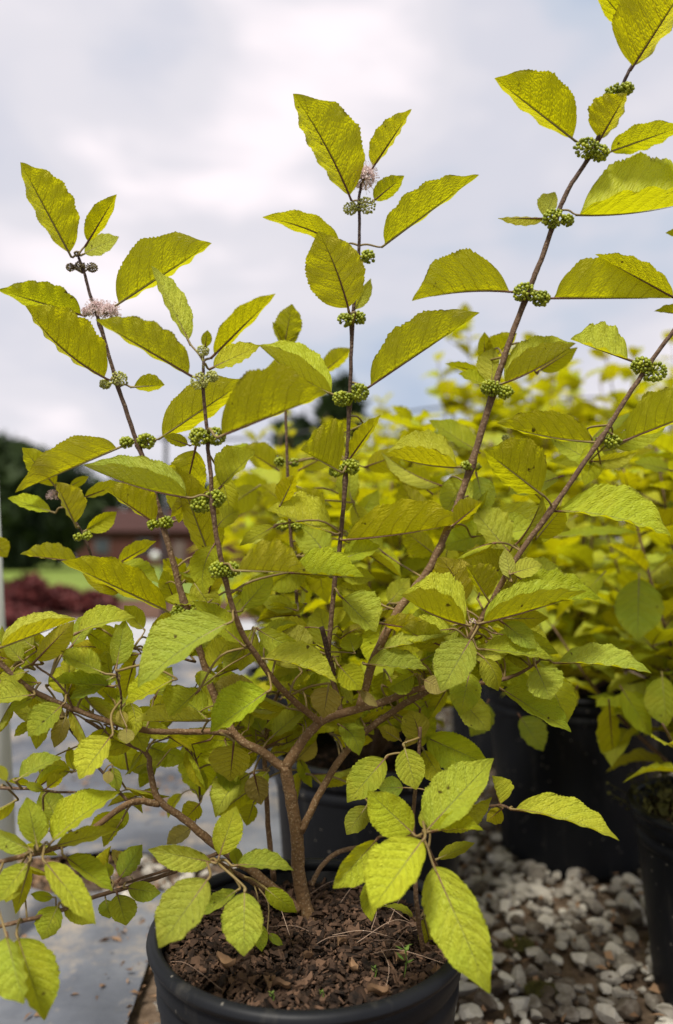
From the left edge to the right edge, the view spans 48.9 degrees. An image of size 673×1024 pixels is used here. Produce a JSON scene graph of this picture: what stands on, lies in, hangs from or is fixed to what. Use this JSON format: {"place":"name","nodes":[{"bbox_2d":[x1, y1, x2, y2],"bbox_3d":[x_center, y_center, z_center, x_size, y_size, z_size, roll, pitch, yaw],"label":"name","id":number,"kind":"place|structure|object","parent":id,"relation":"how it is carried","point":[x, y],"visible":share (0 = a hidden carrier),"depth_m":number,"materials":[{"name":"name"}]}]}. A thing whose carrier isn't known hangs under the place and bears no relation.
{"place":"outdoors","nodes":[
{"label":"outdoors","id":0,"kind":"place"},
{"bbox_2d":[3,560,258,598],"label":"lawn","id":1,"kind":"structure","parent":0,"point":[64,574],"depth_m":26.52,"materials":[{"name":"green plant"}]},
{"bbox_2d":[0,430,71,570],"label":"broadleaf tree","id":2,"kind":"object","parent":1,"relation":"on","point":[22,528],"visible":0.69,"depth_m":38.86,"materials":[{"name":"green plant"}]},
{"bbox_2d":[6,464,108,569],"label":"broadleaf tree","id":3,"kind":"object","parent":1,"relation":"on","point":[62,523],"visible":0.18,"depth_m":45.60,"materials":[{"name":"green plant"}]},
{"bbox_2d":[43,469,131,565],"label":"broadleaf tree","id":4,"kind":"object","parent":1,"relation":"on","point":[115,505],"visible":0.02,"depth_m":72.92,"materials":[{"name":"green plant"}]},
{"bbox_2d":[96,477,170,509],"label":"broadleaf tree","id":5,"kind":"object","parent":1,"relation":"on","point":[110,497],"visible":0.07,"depth_m":75.21,"materials":[{"name":"green plant"}]},
{"bbox_2d":[151,551,158,568],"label":"globe lamp","id":6,"kind":"object","parent":1,"relation":"on","point":[154,555],"visible":0.96,"depth_m":44.87,"materials":[{"name":"white glass"}]},
{"bbox_2d":[157,476,208,509],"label":"broadleaf tree","id":7,"kind":"object","parent":1,"relation":"on","point":[161,495],"visible":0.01,"depth_m":77.67,"materials":[{"name":"green plant"}]},
{"bbox_2d":[267,408,315,468],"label":"broadleaf tree","id":8,"kind":"object","parent":1,"relation":"on","point":[302,422],"visible":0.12,"depth_m":64.79,"materials":[{"name":"green plant"}]},
{"bbox_2d":[305,367,379,489],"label":"broadleaf tree","id":9,"kind":"object","parent":1,"relation":"on","point":[325,407],"visible":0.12,"depth_m":61.95,"materials":[{"name":"green plant"}]},
{"bbox_2d":[44,600,257,619],"bbox_3d":[0.000,1.217,9.392,72.000,0.001,3.700,0,-4,0],"label":"planting bed","id":10,"kind":"object","parent":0,"point":[151,612],"depth_m":8.90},
{"bbox_2d":[5,601,39,628],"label":"red shrub","id":11,"kind":"object","parent":10,"relation":"in","point":[14,612],"visible":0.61,"depth_m":6.46,"materials":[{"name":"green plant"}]},
{"bbox_2d":[3,571,56,612],"bbox_3d":[-3.246,0.875,7.771,0.590,0.515,0.581,0,-4,0],"label":"red shrub","id":12,"kind":"object","parent":10,"relation":"on","point":[32,590],"visible":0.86,"depth_m":7.66,"materials":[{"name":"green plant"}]},
{"bbox_2d":[47,583,78,612],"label":"red shrub","id":13,"kind":"object","parent":10,"relation":"on","point":[62,590],"visible":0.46,"depth_m":8.46,"materials":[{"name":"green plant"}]},
{"bbox_2d":[60,587,121,614],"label":"red shrub","id":14,"kind":"object","parent":10,"relation":"on","point":[80,603],"visible":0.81,"depth_m":8.19,"materials":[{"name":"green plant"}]},
{"bbox_2d":[78,510,258,566],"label":"brick house","id":15,"kind":"structure","parent":0,"point":[128,527],"depth_m":61.59,"materials":[{"name":"brown brick"}]},
{"bbox_2d":[94,538,109,553],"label":"window","id":16,"kind":"structure","parent":15,"relation":"in","point":[101,545],"depth_m":61.49,"materials":[{"name":"grey glass"}]},
{"bbox_2d":[136,538,151,553],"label":"window","id":17,"kind":"structure","parent":15,"relation":"in","point":[149,550],"depth_m":61.49,"materials":[{"name":"grey glass"}]},
{"bbox_2d":[173,541,184,562],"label":"door","id":18,"kind":"structure","parent":15,"relation":"in","point":[178,546],"depth_m":61.49,"materials":[{"name":"beige"}]},
{"bbox_2d":[40,599,333,646],"bbox_3d":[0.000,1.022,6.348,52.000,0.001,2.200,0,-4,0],"label":"paving","id":19,"kind":"structure","parent":0,"point":[246,625],"depth_m":6.49,"materials":[{"name":"grey concrete"}]},
{"bbox_2d":[0,0,672,559],"label":"sky","id":20,"kind":"structure","parent":0,"point":[183,111],"materials":[{"name":"white"}]},
{"bbox_2d":[17,671,672,1023],"bbox_3d":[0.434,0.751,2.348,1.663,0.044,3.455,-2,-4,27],"label":"gravel","id":21,"kind":"structure","parent":0,"point":[620,1000],"depth_m":1.19,"materials":[{"name":"grey gravel"}]},
{"bbox_2d":[0,888,164,1023],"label":"ground cloth","id":22,"kind":"object","parent":21,"relation":"on","point":[87,959],"visible":0.46,"depth_m":1.08,"materials":[{"name":"grey fabric"}]},
{"bbox_2d":[0,525,20,941],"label":"post","id":23,"kind":"object","parent":22,"relation":"on","point":[7,910],"visible":0.32,"depth_m":1.17,"materials":[{"name":"white plastic"}]},
{"bbox_2d":[9,647,281,858],"bbox_3d":[-2.176,0.809,3.319,4.648,0.032,3.698,0,-4,0],"label":"ground cloth","id":24,"kind":"object","parent":21,"relation":"on","point":[151,827],"visible":0.05,"depth_m":1.88,"materials":[{"name":"grey fabric"}]},
{"bbox_2d":[245,665,287,776],"bbox_3d":[-0.100,0.601,2.116,0.321,0.300,0.321,0,-4,0],"label":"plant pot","id":25,"kind":"object","parent":24,"relation":"on","point":[250,671],"visible":0.04,"depth_m":2.01,"materials":[{"name":"black plastic"}]},
{"bbox_2d":[186,409,390,643],"bbox_3d":[-0.097,0.075,2.167,0.631,0.823,0.726,0,-4,0],"label":"beautyberry shrub","id":26,"kind":"object","parent":25,"relation":"in","point":[312,479],"visible":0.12,"depth_m":2.06,"materials":[{"name":"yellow plant"}]},
{"bbox_2d":[146,858,460,1023],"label":"plant pot","id":27,"kind":"object","parent":21,"relation":"on","point":[432,999],"visible":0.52,"depth_m":0.61,"materials":[{"name":"black plastic"}]},
{"bbox_2d":[163,877,446,1009],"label":"bark mulch","id":28,"kind":"object","parent":27,"relation":"on","point":[323,901],"visible":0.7,"depth_m":0.68,"materials":[{"name":"brown wood"}]},
{"bbox_2d":[216,951,235,967],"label":"dry leaf","id":29,"kind":"object","parent":28,"relation":"on","point":[226,961],"visible":1,"depth_m":0.67,"materials":[{"name":"brown plant"}]},
{"bbox_2d":[263,975,275,990],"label":"dry leaf","id":30,"kind":"object","parent":28,"relation":"on","point":[269,983],"visible":1,"depth_m":0.63,"materials":[{"name":"brown plant"}]},
{"bbox_2d":[272,977,290,988],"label":"dry leaf","id":31,"kind":"object","parent":28,"relation":"on","point":[281,982],"visible":1,"depth_m":0.63,"materials":[{"name":"brown plant"}]},
{"bbox_2d":[170,881,443,989],"bbox_3d":[-0.015,0.405,0.721,0.287,0.018,0.197,0,-4,0],"label":"straw","id":32,"kind":"object","parent":28,"relation":"on","point":[286,925],"visible":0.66,"depth_m":0.71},
{"bbox_2d":[302,947,312,957],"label":"dry leaf","id":33,"kind":"object","parent":28,"relation":"on","point":[308,954],"visible":1,"depth_m":0.68,"materials":[{"name":"brown plant"}]},
{"bbox_2d":[337,936,346,944],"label":"dry leaf","id":34,"kind":"object","parent":28,"relation":"on","point":[340,939],"visible":1,"depth_m":0.70,"materials":[{"name":"brown plant"}]},
{"bbox_2d":[348,957,358,970],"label":"dry leaf","id":35,"kind":"object","parent":28,"relation":"on","point":[353,965],"visible":1,"depth_m":0.66,"materials":[{"name":"brown plant"}]},
{"bbox_2d":[367,983,388,995],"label":"dry leaf","id":36,"kind":"object","parent":28,"relation":"on","point":[378,989],"visible":1,"depth_m":0.62,"materials":[{"name":"brown plant"}]},
{"bbox_2d":[394,950,408,960],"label":"dry leaf","id":37,"kind":"object","parent":28,"relation":"on","point":[402,953],"visible":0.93,"depth_m":0.67,"materials":[{"name":"brown plant"}]},
{"bbox_2d":[396,944,412,977],"bbox_3d":[0.061,0.400,0.659,0.018,0.032,0.016,0,-4,0],"label":"weed sprout","id":38,"kind":"object","parent":28,"relation":"on","point":[405,949],"visible":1,"depth_m":0.66,"materials":[{"name":"green plant"}]},
{"bbox_2d":[431,963,439,973],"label":"dry leaf","id":39,"kind":"object","parent":28,"relation":"on","point":[434,970],"visible":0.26,"depth_m":0.66,"materials":[{"name":"brown plant"}]},
{"bbox_2d":[0,0,672,1020],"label":"beautyberry shrub","id":40,"kind":"object","parent":27,"relation":"in","point":[442,630],"visible":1,"depth_m":0.73,"materials":[{"name":"green plant"}]},
{"bbox_2d":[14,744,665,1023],"bbox_3d":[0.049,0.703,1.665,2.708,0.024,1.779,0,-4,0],"label":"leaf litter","id":41,"kind":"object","parent":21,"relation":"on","point":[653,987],"visible":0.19,"depth_m":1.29,"materials":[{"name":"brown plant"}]},
{"bbox_2d":[269,730,460,880],"bbox_3d":[0.055,0.538,1.208,0.331,0.310,0.331,0,-4,0],"label":"plant pot","id":42,"kind":"object","parent":21,"relation":"on","point":[324,835],"visible":0.19,"depth_m":1.09,"materials":[{"name":"black plastic"}]},
{"bbox_2d":[284,741,425,771],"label":"bark mulch","id":43,"kind":"object","parent":42,"relation":"on","point":[332,760],"visible":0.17,"depth_m":1.24,"materials":[{"name":"brown wood"}]},
{"bbox_2d":[217,347,517,758],"bbox_3d":[0.014,0.114,1.214,0.519,0.606,0.706,-2,-4,32],"label":"beautyberry shrub","id":44,"kind":"object","parent":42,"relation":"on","point":[263,478],"visible":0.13,"depth_m":1.21,"materials":[{"name":"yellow plant"}]},
{"bbox_2d":[160,395,641,613],"bbox_3d":[0.933,0.053,4.268,3.841,1.668,0.044,1,-4,-9],"label":"pipe frame","id":45,"kind":"object","parent":21,"relation":"on","point":[164,552],"visible":0.28,"depth_m":4.05,"materials":[{"name":"white metal"}]},
{"bbox_2d":[451,669,522,767],"bbox_3d":[0.500,0.614,2.316,0.321,0.300,0.321,0,-4,0],"label":"plant pot","id":46,"kind":"object","parent":21,"relation":"on","point":[483,742],"visible":0.02,"depth_m":2.20,"materials":[{"name":"black plastic"}]},
{"bbox_2d":[363,303,620,577],"bbox_3d":[0.489,-0.090,2.360,0.943,1.177,0.784,0,-4,0],"label":"beautyberry shrub","id":47,"kind":"object","parent":46,"relation":"in","point":[564,377],"visible":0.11,"depth_m":2.28,"materials":[{"name":"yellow plant"}]},
{"bbox_2d":[502,934,557,997],"bbox_3d":[0.286,0.670,1.096,0.054,0.012,0.165,0,-4,0],"label":"moss","id":48,"kind":"object","parent":21,"relation":"on","point":[532,987],"visible":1,"depth_m":1.14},
{"bbox_2d":[483,676,658,882],"bbox_3d":[0.500,0.541,1.569,0.369,0.350,0.369,0,-4,0],"label":"plant pot","id":49,"kind":"object","parent":21,"relation":"on","point":[574,762],"visible":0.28,"depth_m":1.42,"materials":[{"name":"black plastic"}]},
{"bbox_2d":[419,402,672,768],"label":"beautyberry shrub","id":50,"kind":"object","parent":49,"relation":"in","point":[579,623],"visible":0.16,"depth_m":1.42,"materials":[{"name":"green plant"}]},
{"bbox_2d":[626,775,672,1005],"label":"plant pot","id":51,"kind":"object","parent":21,"relation":"on","point":[654,833],"visible":0.87,"depth_m":1.01,"materials":[{"name":"black plastic"}]},
{"bbox_2d":[536,433,672,781],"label":"beautyberry shrub","id":52,"kind":"object","parent":51,"relation":"in","point":[639,603],"visible":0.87,"depth_m":1.07,"materials":[{"name":"green plant"}]},
{"bbox_2d":[606,762,672,821],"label":"weeds","id":53,"kind":"object","parent":51,"relation":"in","point":[663,793],"visible":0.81,"depth_m":1.08,"materials":[{"name":"green plant"}]},
{"bbox_2d":[647,793,672,822],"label":"bark mulch","id":54,"kind":"object","parent":51,"relation":"on","point":[670,808],"visible":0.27,"depth_m":1.12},
{"bbox_2d":[645,668,672,775],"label":"plant pot","id":55,"kind":"object","parent":21,"relation":"on","point":[666,751],"visible":0.03,"depth_m":2.07,"materials":[{"name":"black plastic"}]},
{"bbox_2d":[579,347,672,568],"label":"beautyberry shrub","id":56,"kind":"object","parent":55,"relation":"in","point":[641,388],"visible":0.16,"depth_m":2.20,"materials":[{"name":"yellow plant"}]},
{"bbox_3d":[0.150,0.662,3.064,0.321,0.300,0.321,0,-4,0],"label":"plant pot","id":57,"kind":"object","parent":21,"relation":"on","visible":0},
{"bbox_2d":[297,393,451,586],"bbox_3d":[0.143,0.018,3.088,0.726,1.054,0.830,0,-4,0],"label":"beautyberry shrub","id":58,"kind":"object","parent":57,"relation":"in","point":[385,440],"visible":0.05,"depth_m":3.04,"materials":[{"name":"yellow plant"}]},
{"bbox_3d":[0.850,0.668,3.164,0.321,0.300,0.321,0,-4,0],"label":"plant pot","id":59,"kind":"object","parent":21,"relation":"on","visible":0},
{"bbox_2d":[449,370,620,568],"bbox_3d":[0.841,-0.078,3.185,0.816,1.259,1.047,0,-4,0],"label":"beautyberry shrub","id":60,"kind":"object","parent":59,"relation":"in","point":[566,393],"visible":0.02,"depth_m":3.09,"materials":[{"name":"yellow plant"}]},
{"bbox_3d":[1.550,0.662,3.064,0.321,0.300,0.321,0,-4,0],"label":"plant pot","id":61,"kind":"object","parent":21,"relation":"on","visible":0},
{"bbox_2d":[613,331,672,554],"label":"beautyberry shrub","id":62,"kind":"object","parent":61,"relation":"in","point":[667,383],"visible":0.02,"depth_m":3.11,"materials":[{"name":"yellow plant"}]},
{"bbox_3d":[1.400,0.745,4.361,0.321,0.300,0.321,0,-4,0],"label":"plant pot","id":63,"kind":"object","parent":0,"visible":0},
{"bbox_2d":[567,393,624,572],"bbox_3d":[1.418,-0.054,4.386,0.813,1.363,0.944,-1,-4,17],"label":"beautyberry shrub","id":64,"kind":"object","parent":63,"relation":"in","point":[577,395],"visible":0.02,"depth_m":4.41,"materials":[{"name":"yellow plant"}]}
]}

